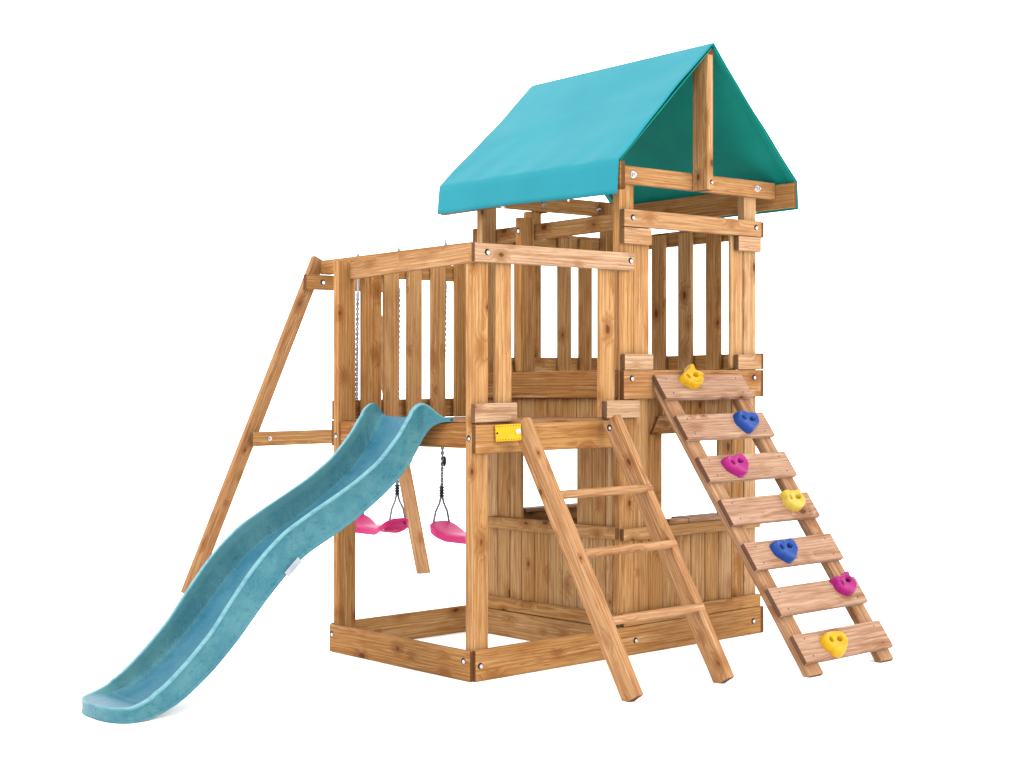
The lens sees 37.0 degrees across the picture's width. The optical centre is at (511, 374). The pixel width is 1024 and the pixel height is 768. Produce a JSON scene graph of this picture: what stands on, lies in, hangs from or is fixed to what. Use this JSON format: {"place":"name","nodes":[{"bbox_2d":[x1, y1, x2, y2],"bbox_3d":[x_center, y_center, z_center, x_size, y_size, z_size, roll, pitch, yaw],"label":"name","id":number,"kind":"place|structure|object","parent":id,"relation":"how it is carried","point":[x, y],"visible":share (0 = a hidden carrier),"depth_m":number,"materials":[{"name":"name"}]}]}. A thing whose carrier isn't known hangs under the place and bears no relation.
{"place":"outdoors","nodes":[
{"label":"outdoors","id":0,"kind":"place"},
{"bbox_2d":[0,419,1023,767],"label":"ground","id":1,"kind":"structure","parent":0,"point":[918,521],"depth_m":8.22,"materials":[{"name":"white"}]},
{"bbox_2d":[81,43,893,723],"bbox_3d":[-0.680,-0.109,8.031,3.937,3.125,4.446,0,0,-41],"label":"play set","id":2,"kind":"object","parent":1,"relation":"on","point":[613,567],"visible":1,"depth_m":7.66,"materials":[{"name":"brown wood"}]},
{"bbox_2d":[356,279,408,534],"bbox_3d":[-0.877,0.195,9.931,0.208,1.670,0.505,0,0,-41],"label":"swing","id":3,"kind":"object","parent":2,"relation":"hanging from","point":[366,524],"visible":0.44,"depth_m":9.86,"materials":[{"name":"pink plastic"}]},
{"bbox_2d":[430,283,465,543],"bbox_3d":[-0.255,0.178,9.204,0.208,1.662,0.583,0,0,-41],"label":"swing","id":4,"kind":"object","parent":2,"relation":"hanging from","point":[447,531],"visible":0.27,"depth_m":9.37,"materials":[{"name":"pink plastic"}]},
{"bbox_2d":[0,0,1023,435],"label":"sky","id":5,"kind":"structure","parent":0,"point":[173,173],"materials":[{"name":"white"}]}
]}

